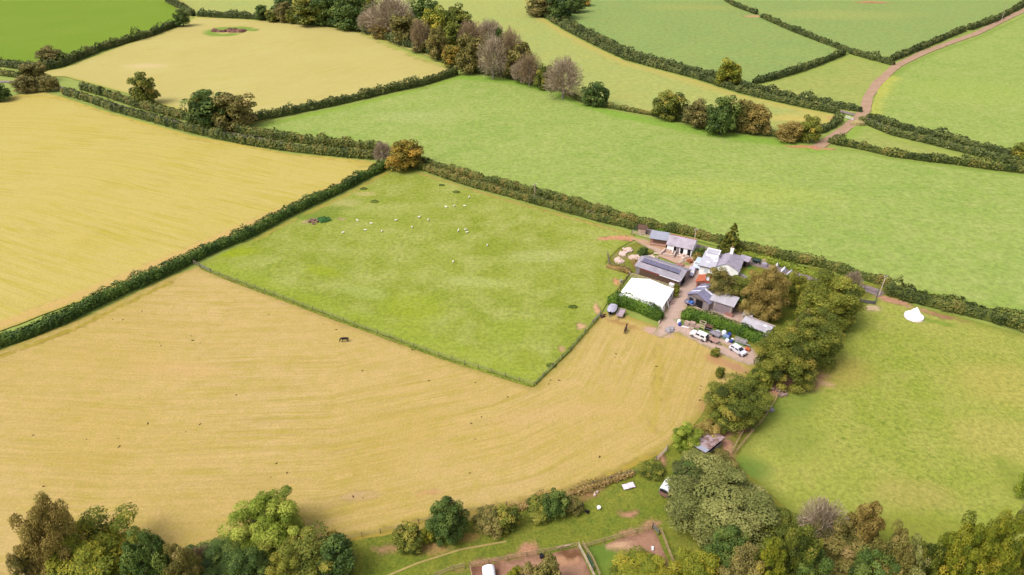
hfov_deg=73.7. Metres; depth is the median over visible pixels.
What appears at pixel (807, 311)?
tree
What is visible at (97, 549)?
tree
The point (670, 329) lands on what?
rubble heap
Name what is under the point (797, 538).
tree
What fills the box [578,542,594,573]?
rail fence
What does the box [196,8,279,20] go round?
hedge
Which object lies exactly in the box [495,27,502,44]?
tree
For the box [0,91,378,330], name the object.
hay meadow
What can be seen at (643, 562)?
tree
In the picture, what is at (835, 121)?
hedge
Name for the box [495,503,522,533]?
bush
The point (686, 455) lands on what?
bush
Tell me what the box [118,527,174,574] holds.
tree
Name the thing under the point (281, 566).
tree
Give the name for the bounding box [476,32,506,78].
tree
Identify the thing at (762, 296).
tree
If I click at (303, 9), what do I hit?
tree
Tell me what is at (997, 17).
hedge
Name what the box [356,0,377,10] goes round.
tree
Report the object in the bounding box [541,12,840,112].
hedge
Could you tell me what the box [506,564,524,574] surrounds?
tree
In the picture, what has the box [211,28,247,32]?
soil heap
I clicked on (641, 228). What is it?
pink shed
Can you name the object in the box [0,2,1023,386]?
ground
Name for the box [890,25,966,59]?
hedge
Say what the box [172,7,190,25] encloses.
bush
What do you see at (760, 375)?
bush
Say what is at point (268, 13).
bush
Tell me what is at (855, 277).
bush
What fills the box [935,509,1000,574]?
tree
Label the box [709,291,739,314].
clad shed
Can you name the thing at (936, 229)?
pasture
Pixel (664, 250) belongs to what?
wall
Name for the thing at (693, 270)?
estate car
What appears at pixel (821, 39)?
hedge
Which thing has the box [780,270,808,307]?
tree
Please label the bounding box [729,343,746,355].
hatchback
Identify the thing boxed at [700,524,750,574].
tree
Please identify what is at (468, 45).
tree
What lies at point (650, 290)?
marquee
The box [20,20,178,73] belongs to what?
hedge
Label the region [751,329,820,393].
tree
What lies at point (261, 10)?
bush
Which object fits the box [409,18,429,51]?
tree
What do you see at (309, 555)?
tree
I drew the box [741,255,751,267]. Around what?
garden shed
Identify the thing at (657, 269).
barn
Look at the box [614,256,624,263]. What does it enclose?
stone heap
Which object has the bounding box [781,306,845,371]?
tree
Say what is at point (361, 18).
tree
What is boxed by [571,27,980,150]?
lane
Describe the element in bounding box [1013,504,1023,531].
bush
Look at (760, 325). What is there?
chicken house
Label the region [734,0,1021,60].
meadow
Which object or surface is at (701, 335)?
off roader
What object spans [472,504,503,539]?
bush
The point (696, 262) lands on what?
van
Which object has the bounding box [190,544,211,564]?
bush
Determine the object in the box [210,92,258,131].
tree
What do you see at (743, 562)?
tree
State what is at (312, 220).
brush heap
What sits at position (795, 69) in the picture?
hedge
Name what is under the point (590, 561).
field gate
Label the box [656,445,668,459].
field gate
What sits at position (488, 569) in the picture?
pony shelter
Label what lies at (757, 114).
tree
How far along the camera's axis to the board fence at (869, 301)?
176.03 m
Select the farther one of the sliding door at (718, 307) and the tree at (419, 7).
the tree at (419, 7)
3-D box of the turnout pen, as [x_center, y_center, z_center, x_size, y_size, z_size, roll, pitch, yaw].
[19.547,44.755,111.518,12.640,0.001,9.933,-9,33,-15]
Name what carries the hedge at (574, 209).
on the pasture at (936, 229)
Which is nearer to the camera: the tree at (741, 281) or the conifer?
the tree at (741, 281)
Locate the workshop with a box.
[687,283,718,310]
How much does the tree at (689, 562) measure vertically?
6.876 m
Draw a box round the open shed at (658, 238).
[649,230,669,246]
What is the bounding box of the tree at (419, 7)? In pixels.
[407,0,438,22]
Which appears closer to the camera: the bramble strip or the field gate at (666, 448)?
the bramble strip
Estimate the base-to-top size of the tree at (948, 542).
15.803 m
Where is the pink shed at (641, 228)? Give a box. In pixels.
[637,224,647,233]
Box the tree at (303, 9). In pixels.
[291,0,332,24]
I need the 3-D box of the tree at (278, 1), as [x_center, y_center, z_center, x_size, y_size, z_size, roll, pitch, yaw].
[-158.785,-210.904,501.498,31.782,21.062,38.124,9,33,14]
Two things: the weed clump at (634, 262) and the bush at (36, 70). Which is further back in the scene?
the bush at (36, 70)
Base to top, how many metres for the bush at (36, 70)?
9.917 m
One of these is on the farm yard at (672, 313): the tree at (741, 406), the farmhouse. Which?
the farmhouse
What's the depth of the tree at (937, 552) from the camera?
99.31 m
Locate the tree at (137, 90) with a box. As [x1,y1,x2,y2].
[126,71,160,102]
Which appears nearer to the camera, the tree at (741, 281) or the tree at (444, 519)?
the tree at (444, 519)
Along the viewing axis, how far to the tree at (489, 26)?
402.66 m
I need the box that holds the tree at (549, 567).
[522,552,560,574]
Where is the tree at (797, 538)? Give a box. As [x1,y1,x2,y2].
[770,523,823,574]
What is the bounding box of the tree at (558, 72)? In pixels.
[542,55,584,98]
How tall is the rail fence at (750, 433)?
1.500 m
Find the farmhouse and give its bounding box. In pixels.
[698,246,743,275]
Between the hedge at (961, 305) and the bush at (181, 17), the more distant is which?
the bush at (181, 17)
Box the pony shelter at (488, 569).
[482,564,495,574]
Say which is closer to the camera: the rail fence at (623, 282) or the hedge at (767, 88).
the rail fence at (623, 282)
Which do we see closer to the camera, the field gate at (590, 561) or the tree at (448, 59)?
the field gate at (590, 561)
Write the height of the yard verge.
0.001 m
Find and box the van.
[693,257,701,269]
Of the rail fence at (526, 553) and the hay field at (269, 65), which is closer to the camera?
the rail fence at (526, 553)
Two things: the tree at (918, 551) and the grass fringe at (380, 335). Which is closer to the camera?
the tree at (918, 551)
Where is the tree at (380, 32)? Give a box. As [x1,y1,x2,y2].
[368,22,391,38]
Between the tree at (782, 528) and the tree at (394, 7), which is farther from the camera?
the tree at (394, 7)
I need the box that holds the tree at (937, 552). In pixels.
[905,541,946,574]
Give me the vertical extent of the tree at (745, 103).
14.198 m
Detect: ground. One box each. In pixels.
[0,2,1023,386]
[267,261,901,574]
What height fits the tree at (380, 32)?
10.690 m
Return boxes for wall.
[660,248,671,254]
[663,251,675,257]
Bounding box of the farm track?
[812,8,1023,147]
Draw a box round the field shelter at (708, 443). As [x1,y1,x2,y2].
[691,432,724,452]
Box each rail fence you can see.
[434,563,464,574]
[469,542,577,567]
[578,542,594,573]
[582,541,600,574]
[585,524,652,547]
[607,252,629,269]
[617,272,629,289]
[629,273,673,288]
[660,527,677,571]
[732,428,743,452]
[735,390,779,453]
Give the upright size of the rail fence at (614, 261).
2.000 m
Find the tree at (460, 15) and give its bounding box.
[445,3,472,32]
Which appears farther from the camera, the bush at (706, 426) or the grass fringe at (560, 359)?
the grass fringe at (560, 359)
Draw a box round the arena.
[471,548,590,574]
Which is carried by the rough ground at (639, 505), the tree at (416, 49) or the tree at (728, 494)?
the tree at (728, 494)
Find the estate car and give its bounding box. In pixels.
[689,266,696,276]
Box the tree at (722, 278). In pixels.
[705,266,739,301]
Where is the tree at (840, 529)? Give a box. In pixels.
[812,516,859,562]
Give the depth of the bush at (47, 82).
336.84 m
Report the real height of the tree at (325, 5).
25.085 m
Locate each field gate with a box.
[587,552,593,570]
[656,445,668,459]
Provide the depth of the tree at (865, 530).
108.08 m
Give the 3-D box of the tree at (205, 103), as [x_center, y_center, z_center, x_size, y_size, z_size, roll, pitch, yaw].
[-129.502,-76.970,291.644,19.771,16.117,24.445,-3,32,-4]
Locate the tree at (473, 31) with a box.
[457,18,487,46]
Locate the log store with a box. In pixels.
[704,323,713,330]
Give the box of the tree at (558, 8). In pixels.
[546,0,573,18]
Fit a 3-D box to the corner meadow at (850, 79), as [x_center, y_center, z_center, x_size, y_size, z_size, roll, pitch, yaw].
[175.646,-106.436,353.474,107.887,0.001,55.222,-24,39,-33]
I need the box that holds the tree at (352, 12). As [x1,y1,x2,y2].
[327,0,371,30]
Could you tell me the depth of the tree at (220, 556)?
108.14 m
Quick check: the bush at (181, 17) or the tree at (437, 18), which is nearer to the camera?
the tree at (437, 18)
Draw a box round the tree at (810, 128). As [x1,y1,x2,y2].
[797,114,822,141]
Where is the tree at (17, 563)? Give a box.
[5,545,37,574]
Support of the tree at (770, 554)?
on the rough ground at (639, 505)
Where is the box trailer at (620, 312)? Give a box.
[616,308,625,317]
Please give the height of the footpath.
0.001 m
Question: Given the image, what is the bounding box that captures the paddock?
[736,294,1023,574]
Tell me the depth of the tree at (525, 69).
340.30 m
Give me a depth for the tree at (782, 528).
112.62 m
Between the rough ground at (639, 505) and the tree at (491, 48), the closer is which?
the rough ground at (639, 505)
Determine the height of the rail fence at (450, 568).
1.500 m
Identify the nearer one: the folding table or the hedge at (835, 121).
the folding table
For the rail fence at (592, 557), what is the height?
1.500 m
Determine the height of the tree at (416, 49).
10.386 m
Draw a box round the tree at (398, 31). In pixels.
[388,13,416,41]
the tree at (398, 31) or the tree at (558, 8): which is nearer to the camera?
the tree at (398, 31)
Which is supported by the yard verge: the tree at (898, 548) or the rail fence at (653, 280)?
the rail fence at (653, 280)
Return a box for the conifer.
[716,223,744,254]
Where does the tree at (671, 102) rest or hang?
on the ground at (64, 82)
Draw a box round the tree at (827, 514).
[796,495,849,545]
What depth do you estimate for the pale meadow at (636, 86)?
387.29 m
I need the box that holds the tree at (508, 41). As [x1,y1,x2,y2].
[495,25,524,71]
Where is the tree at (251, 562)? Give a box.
[225,546,271,574]
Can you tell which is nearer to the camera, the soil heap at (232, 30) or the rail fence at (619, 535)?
the rail fence at (619, 535)
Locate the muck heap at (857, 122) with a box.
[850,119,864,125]
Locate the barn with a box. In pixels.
[635,255,690,285]
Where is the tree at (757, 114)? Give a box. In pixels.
[736,102,771,134]
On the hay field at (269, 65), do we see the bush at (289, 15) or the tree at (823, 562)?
the bush at (289, 15)
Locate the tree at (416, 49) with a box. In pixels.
[411,35,426,51]
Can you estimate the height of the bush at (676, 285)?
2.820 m
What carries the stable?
on the farm yard at (672, 313)
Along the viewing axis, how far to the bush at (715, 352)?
156.77 m
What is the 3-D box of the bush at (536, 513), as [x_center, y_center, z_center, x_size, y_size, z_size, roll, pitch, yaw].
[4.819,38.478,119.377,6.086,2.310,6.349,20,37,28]
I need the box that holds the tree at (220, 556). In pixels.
[184,534,254,574]
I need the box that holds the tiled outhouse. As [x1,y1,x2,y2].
[695,274,710,287]
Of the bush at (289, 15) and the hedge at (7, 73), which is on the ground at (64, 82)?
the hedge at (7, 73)
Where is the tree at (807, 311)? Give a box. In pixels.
[793,309,811,332]
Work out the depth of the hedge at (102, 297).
189.62 m
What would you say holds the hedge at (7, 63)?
on the ground at (64, 82)
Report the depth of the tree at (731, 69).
342.17 m
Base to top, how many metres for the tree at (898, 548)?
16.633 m
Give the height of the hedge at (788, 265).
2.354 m
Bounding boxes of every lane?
[0,81,884,296]
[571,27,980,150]
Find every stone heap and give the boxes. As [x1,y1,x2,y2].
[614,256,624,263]
[619,251,626,256]
[622,247,633,252]
[628,254,639,259]
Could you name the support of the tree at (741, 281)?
on the ground at (64, 82)
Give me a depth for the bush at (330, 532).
112.05 m
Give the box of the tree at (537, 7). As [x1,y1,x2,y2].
[524,0,551,15]
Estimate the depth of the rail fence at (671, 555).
113.06 m
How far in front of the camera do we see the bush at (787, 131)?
274.59 m
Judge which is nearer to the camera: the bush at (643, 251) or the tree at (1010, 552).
the tree at (1010, 552)
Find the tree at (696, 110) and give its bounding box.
[682,98,712,128]
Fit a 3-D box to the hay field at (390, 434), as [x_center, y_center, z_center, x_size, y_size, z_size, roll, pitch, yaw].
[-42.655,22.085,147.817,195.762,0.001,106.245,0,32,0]
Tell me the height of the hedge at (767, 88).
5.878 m
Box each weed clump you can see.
[606,264,631,273]
[631,258,636,268]
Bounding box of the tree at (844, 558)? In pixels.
[816,533,872,574]
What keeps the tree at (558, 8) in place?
on the meadow at (707, 34)
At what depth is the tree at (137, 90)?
315.52 m
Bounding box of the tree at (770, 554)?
[752,535,787,574]
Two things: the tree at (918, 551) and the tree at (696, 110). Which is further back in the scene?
the tree at (696, 110)
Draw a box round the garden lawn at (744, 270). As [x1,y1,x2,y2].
[740,265,763,284]
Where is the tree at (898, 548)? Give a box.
[869,518,915,574]
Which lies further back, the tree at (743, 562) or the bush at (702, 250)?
the bush at (702, 250)
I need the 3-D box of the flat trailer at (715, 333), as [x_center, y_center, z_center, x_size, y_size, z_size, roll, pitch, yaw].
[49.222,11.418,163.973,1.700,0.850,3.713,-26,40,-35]
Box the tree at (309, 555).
[275,520,344,574]
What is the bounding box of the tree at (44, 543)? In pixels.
[8,491,86,574]
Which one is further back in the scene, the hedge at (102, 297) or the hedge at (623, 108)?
the hedge at (623, 108)
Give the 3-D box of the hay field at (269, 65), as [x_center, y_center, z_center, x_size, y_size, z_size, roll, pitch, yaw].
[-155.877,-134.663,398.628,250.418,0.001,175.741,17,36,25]
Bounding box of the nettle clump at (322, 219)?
[316,216,330,222]
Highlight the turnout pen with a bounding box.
[586,528,673,574]
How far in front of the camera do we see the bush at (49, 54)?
378.86 m
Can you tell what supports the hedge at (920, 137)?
on the ground at (64, 82)
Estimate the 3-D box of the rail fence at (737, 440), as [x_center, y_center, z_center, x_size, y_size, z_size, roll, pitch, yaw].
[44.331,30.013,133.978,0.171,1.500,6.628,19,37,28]
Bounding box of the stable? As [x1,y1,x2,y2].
[666,234,696,255]
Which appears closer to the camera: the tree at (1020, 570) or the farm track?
the tree at (1020, 570)
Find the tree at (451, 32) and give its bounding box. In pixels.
[443,21,461,45]
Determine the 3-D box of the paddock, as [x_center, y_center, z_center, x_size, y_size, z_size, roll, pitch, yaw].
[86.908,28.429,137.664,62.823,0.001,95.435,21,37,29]
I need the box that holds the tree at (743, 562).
[717,541,765,574]
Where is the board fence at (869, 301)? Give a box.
[860,299,875,304]
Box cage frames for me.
[734,336,747,344]
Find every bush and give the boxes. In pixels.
[0,83,12,100]
[8,75,37,92]
[17,61,46,82]
[34,45,62,61]
[34,74,61,90]
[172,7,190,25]
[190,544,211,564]
[255,5,266,19]
[264,10,277,21]
[272,1,293,22]
[284,9,295,22]
[319,532,356,574]
[326,529,338,536]
[390,520,424,554]
[418,527,433,544]
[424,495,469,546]
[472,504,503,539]
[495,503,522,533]
[510,61,530,83]
[526,494,554,524]
[542,487,570,519]
[561,492,584,515]
[570,0,587,11]
[636,246,648,255]
[636,459,665,480]
[669,421,703,452]
[672,460,704,493]
[673,283,679,289]
[673,288,678,297]
[680,447,704,466]
[692,252,701,259]
[692,418,722,438]
[695,246,706,257]
[699,448,738,475]
[710,347,720,356]
[715,366,725,377]
[750,369,773,389]
[774,121,804,142]
[843,270,863,285]
[1012,472,1023,497]
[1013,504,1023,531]
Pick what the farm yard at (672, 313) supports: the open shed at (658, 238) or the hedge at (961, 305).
the open shed at (658, 238)
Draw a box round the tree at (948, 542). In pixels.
[925,531,965,574]
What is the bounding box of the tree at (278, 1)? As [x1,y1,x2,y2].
[269,0,295,10]
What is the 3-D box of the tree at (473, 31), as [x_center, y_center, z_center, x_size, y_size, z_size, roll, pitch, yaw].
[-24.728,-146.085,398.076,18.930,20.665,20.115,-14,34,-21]
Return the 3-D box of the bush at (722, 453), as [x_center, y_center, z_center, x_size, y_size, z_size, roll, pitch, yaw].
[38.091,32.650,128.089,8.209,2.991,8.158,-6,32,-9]
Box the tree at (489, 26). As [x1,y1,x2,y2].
[478,18,503,45]
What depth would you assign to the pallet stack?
167.65 m
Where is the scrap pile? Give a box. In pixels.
[770,386,787,396]
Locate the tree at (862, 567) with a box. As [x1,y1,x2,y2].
[845,545,901,574]
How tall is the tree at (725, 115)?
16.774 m
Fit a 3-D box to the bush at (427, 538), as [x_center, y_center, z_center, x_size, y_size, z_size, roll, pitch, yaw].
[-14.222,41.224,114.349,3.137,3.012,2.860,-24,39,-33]
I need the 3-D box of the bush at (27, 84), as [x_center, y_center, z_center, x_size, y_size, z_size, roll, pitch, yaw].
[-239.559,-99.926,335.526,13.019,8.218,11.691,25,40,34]
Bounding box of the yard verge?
[608,242,667,285]
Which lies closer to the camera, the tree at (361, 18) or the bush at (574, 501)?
the bush at (574, 501)
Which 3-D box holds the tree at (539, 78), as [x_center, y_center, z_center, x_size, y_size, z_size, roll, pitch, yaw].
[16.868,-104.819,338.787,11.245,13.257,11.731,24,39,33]
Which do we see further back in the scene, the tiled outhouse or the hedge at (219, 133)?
the hedge at (219, 133)
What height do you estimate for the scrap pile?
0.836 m
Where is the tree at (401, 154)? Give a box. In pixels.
[384,139,423,170]
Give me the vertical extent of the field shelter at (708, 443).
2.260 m
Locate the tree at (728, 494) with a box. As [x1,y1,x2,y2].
[663,452,782,548]
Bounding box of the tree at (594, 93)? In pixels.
[580,81,609,106]
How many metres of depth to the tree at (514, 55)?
349.01 m
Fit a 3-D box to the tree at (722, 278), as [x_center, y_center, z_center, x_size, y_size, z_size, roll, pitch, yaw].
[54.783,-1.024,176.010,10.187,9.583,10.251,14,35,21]
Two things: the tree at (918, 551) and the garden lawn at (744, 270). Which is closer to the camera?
the tree at (918, 551)
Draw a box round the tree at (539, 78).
[533,63,553,89]
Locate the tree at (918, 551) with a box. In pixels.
[902,532,932,574]
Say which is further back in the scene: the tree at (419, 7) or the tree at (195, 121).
the tree at (419, 7)
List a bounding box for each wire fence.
[210,269,532,383]
[347,467,644,537]
[534,320,592,383]
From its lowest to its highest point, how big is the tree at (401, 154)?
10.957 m
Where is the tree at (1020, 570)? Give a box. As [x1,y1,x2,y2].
[1004,537,1023,574]
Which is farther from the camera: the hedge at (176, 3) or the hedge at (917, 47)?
the hedge at (176, 3)
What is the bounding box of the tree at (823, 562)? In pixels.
[785,536,834,574]
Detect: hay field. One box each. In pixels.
[0,266,754,574]
[45,17,451,124]
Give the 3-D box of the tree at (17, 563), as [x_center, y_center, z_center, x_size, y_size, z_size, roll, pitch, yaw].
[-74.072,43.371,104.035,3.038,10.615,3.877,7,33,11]
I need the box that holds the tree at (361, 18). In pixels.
[357,11,375,33]
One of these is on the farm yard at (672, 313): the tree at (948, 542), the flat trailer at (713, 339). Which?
the flat trailer at (713, 339)
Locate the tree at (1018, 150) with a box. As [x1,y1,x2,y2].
[1009,142,1023,161]
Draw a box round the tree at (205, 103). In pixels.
[179,89,232,127]
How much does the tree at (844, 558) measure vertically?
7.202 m
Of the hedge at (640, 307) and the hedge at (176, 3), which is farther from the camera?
the hedge at (176, 3)
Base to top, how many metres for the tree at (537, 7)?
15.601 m
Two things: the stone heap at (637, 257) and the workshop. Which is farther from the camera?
the stone heap at (637, 257)
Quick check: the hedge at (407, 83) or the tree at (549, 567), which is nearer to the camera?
the tree at (549, 567)
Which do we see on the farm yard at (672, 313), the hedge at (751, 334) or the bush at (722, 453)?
the hedge at (751, 334)
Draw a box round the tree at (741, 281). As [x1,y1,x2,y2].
[721,275,751,303]
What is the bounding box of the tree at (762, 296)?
[736,264,790,321]
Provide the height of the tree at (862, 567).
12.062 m
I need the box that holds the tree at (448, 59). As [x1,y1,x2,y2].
[441,44,463,67]
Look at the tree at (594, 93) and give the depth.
314.34 m
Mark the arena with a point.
(571, 562)
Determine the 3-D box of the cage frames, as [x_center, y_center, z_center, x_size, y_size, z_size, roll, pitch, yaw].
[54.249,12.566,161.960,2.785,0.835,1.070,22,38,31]
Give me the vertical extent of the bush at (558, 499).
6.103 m
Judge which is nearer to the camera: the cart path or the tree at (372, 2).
the cart path
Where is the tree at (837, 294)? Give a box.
[793,268,866,331]
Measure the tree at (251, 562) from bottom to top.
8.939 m
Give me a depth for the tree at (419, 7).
470.62 m
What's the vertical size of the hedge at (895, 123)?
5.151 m
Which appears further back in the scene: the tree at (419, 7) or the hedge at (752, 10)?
the hedge at (752, 10)
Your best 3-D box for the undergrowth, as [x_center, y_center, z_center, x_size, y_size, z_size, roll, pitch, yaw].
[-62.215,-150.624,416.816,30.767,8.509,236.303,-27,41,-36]
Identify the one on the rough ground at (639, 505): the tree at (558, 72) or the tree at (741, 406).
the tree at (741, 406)
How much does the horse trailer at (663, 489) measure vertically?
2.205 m
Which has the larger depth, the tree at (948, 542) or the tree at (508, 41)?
the tree at (508, 41)
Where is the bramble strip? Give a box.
[506,469,635,510]
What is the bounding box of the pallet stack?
[684,320,689,326]
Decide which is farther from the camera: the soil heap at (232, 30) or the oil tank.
the soil heap at (232, 30)
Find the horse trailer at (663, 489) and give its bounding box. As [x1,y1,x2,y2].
[659,479,670,497]
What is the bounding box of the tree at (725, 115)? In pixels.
[705,94,741,134]
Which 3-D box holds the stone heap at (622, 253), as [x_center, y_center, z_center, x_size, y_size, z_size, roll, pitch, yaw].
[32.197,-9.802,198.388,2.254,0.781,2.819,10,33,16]
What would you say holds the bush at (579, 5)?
on the meadow at (707, 34)
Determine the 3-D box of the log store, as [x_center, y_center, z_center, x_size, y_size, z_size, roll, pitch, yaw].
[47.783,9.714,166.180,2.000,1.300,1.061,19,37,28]
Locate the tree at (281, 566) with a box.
[264,547,304,574]
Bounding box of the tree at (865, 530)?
[845,500,886,543]
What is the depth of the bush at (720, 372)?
150.33 m
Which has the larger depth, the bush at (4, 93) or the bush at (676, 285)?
the bush at (4, 93)
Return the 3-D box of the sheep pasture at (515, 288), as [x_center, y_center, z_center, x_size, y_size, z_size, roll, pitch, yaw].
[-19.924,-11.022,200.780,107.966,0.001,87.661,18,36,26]
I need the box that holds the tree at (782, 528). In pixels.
[743,506,811,565]
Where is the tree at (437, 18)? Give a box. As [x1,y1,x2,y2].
[420,4,456,42]
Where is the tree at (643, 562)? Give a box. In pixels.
[609,545,678,574]
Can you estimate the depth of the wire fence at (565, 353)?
157.53 m
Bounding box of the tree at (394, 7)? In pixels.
[360,0,414,34]
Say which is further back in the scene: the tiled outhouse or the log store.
the tiled outhouse
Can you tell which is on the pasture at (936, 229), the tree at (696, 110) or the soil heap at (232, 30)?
the tree at (696, 110)
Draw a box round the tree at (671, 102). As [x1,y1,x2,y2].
[651,89,690,120]
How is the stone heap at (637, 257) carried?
on the yard verge
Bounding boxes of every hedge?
[0,57,39,68]
[0,69,22,77]
[0,160,386,347]
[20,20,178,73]
[60,87,374,159]
[78,80,379,149]
[165,0,195,15]
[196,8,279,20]
[250,65,458,121]
[409,157,637,228]
[422,156,891,285]
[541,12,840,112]
[555,85,659,115]
[559,15,862,111]
[607,290,664,321]
[661,111,798,139]
[681,308,766,343]
[724,0,758,13]
[737,251,835,278]
[752,48,845,83]
[759,13,895,64]
[816,112,845,132]
[827,133,1023,172]
[858,114,1023,163]
[867,113,1012,154]
[882,274,1023,331]
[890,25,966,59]
[967,0,1023,29]
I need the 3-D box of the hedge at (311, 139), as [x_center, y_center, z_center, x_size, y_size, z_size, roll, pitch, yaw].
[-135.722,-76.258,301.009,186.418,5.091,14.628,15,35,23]
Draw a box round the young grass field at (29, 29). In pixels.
[0,0,176,62]
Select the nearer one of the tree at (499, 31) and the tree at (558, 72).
the tree at (558, 72)
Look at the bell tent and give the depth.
169.54 m
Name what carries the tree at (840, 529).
on the rough ground at (639, 505)
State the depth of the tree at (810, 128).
274.45 m
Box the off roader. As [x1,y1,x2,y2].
[689,329,708,341]
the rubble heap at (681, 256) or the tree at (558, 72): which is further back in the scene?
the tree at (558, 72)
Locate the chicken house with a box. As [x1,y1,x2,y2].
[740,316,775,337]
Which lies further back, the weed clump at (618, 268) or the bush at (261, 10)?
the bush at (261, 10)
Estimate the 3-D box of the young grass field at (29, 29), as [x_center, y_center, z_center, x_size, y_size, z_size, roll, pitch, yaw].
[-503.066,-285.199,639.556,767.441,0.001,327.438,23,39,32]
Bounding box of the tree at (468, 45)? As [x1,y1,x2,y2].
[454,33,484,73]
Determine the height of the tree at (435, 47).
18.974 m
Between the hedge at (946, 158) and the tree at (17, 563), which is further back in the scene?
the hedge at (946, 158)
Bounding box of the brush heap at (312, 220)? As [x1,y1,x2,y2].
[307,218,318,224]
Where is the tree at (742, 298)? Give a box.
[736,284,755,306]
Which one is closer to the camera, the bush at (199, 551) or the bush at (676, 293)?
the bush at (199, 551)
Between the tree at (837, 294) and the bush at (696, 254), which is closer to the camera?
the tree at (837, 294)
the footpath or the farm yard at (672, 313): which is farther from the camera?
the farm yard at (672, 313)
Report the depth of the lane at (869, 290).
193.03 m
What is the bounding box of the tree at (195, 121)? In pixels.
[188,96,207,124]
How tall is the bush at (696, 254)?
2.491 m
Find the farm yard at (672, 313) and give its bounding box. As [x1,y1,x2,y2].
[636,239,760,365]
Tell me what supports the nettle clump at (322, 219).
on the sheep pasture at (515, 288)
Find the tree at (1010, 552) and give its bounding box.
[974,508,1023,574]
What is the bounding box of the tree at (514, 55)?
[500,41,533,79]
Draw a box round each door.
[695,299,702,308]
[714,302,730,312]
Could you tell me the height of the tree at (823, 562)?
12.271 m
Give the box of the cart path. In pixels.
[630,237,670,252]
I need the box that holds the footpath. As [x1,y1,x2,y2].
[388,541,506,574]
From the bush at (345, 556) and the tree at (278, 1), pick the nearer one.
the bush at (345, 556)
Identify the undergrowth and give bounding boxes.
[293,19,542,85]
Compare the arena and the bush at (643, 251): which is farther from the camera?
the bush at (643, 251)
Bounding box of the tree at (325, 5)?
[308,0,338,26]
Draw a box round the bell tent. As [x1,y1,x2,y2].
[900,308,926,322]
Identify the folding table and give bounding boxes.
[622,482,634,489]
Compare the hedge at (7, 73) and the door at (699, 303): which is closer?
the door at (699, 303)
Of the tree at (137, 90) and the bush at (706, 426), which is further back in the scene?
the tree at (137, 90)
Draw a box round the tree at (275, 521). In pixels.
[216,485,304,562]
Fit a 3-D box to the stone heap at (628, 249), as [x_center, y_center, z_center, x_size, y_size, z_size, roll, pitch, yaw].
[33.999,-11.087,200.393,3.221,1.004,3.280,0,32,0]
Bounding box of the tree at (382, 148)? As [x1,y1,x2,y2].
[372,140,392,162]
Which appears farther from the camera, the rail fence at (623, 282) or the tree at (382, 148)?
the tree at (382, 148)
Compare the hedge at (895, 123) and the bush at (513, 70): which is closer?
the hedge at (895, 123)
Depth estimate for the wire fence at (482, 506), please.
120.22 m
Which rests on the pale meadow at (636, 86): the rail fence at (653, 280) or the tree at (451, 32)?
the tree at (451, 32)
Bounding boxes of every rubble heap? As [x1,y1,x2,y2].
[665,326,674,332]
[676,253,688,259]
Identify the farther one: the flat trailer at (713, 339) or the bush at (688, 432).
the flat trailer at (713, 339)
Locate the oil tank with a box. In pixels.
[752,258,760,264]
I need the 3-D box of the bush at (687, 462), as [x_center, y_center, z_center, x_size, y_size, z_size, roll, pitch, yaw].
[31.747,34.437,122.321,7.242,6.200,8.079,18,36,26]
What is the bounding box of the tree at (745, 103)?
[729,99,753,129]
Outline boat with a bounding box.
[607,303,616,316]
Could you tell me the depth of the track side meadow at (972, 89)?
340.08 m
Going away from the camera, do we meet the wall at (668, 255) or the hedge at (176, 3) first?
the wall at (668, 255)
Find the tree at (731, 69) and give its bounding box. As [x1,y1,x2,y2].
[714,57,742,84]
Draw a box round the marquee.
[619,278,673,311]
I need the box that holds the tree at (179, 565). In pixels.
[161,543,204,574]
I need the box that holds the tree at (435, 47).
[425,25,447,59]
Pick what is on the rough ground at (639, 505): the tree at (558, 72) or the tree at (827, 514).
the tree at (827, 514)
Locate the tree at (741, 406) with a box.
[702,373,773,433]
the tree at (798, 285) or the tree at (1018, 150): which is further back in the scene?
the tree at (1018, 150)
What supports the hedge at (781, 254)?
on the pasture at (936, 229)
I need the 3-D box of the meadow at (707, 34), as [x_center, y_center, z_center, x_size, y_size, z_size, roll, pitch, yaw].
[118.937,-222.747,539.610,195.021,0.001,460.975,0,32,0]
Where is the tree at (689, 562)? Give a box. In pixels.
[668,547,721,574]
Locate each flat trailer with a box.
[709,329,723,338]
[709,336,720,344]
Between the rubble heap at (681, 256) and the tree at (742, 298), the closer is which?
the tree at (742, 298)
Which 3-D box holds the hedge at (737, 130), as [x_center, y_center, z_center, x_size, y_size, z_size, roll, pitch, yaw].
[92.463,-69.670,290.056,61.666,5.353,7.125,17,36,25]
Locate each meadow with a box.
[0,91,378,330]
[178,0,833,129]
[561,0,849,83]
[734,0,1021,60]
[762,56,889,112]
[843,126,1018,172]
[871,16,1023,154]
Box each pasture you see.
[198,169,633,385]
[255,75,1023,315]
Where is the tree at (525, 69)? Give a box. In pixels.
[517,52,541,85]
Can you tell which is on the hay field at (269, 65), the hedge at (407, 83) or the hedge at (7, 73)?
the hedge at (407, 83)
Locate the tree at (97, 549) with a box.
[40,502,140,574]
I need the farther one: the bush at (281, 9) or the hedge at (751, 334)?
the bush at (281, 9)
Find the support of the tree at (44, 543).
on the rough ground at (639, 505)
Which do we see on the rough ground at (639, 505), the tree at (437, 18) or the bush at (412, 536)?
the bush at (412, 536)
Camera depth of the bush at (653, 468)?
126.58 m
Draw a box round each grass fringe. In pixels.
[200,268,531,386]
[535,317,598,383]
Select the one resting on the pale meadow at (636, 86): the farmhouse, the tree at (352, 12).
the tree at (352, 12)
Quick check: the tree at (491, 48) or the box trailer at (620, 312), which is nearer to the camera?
the box trailer at (620, 312)
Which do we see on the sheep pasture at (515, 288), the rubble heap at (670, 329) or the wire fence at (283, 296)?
the wire fence at (283, 296)
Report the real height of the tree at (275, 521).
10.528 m

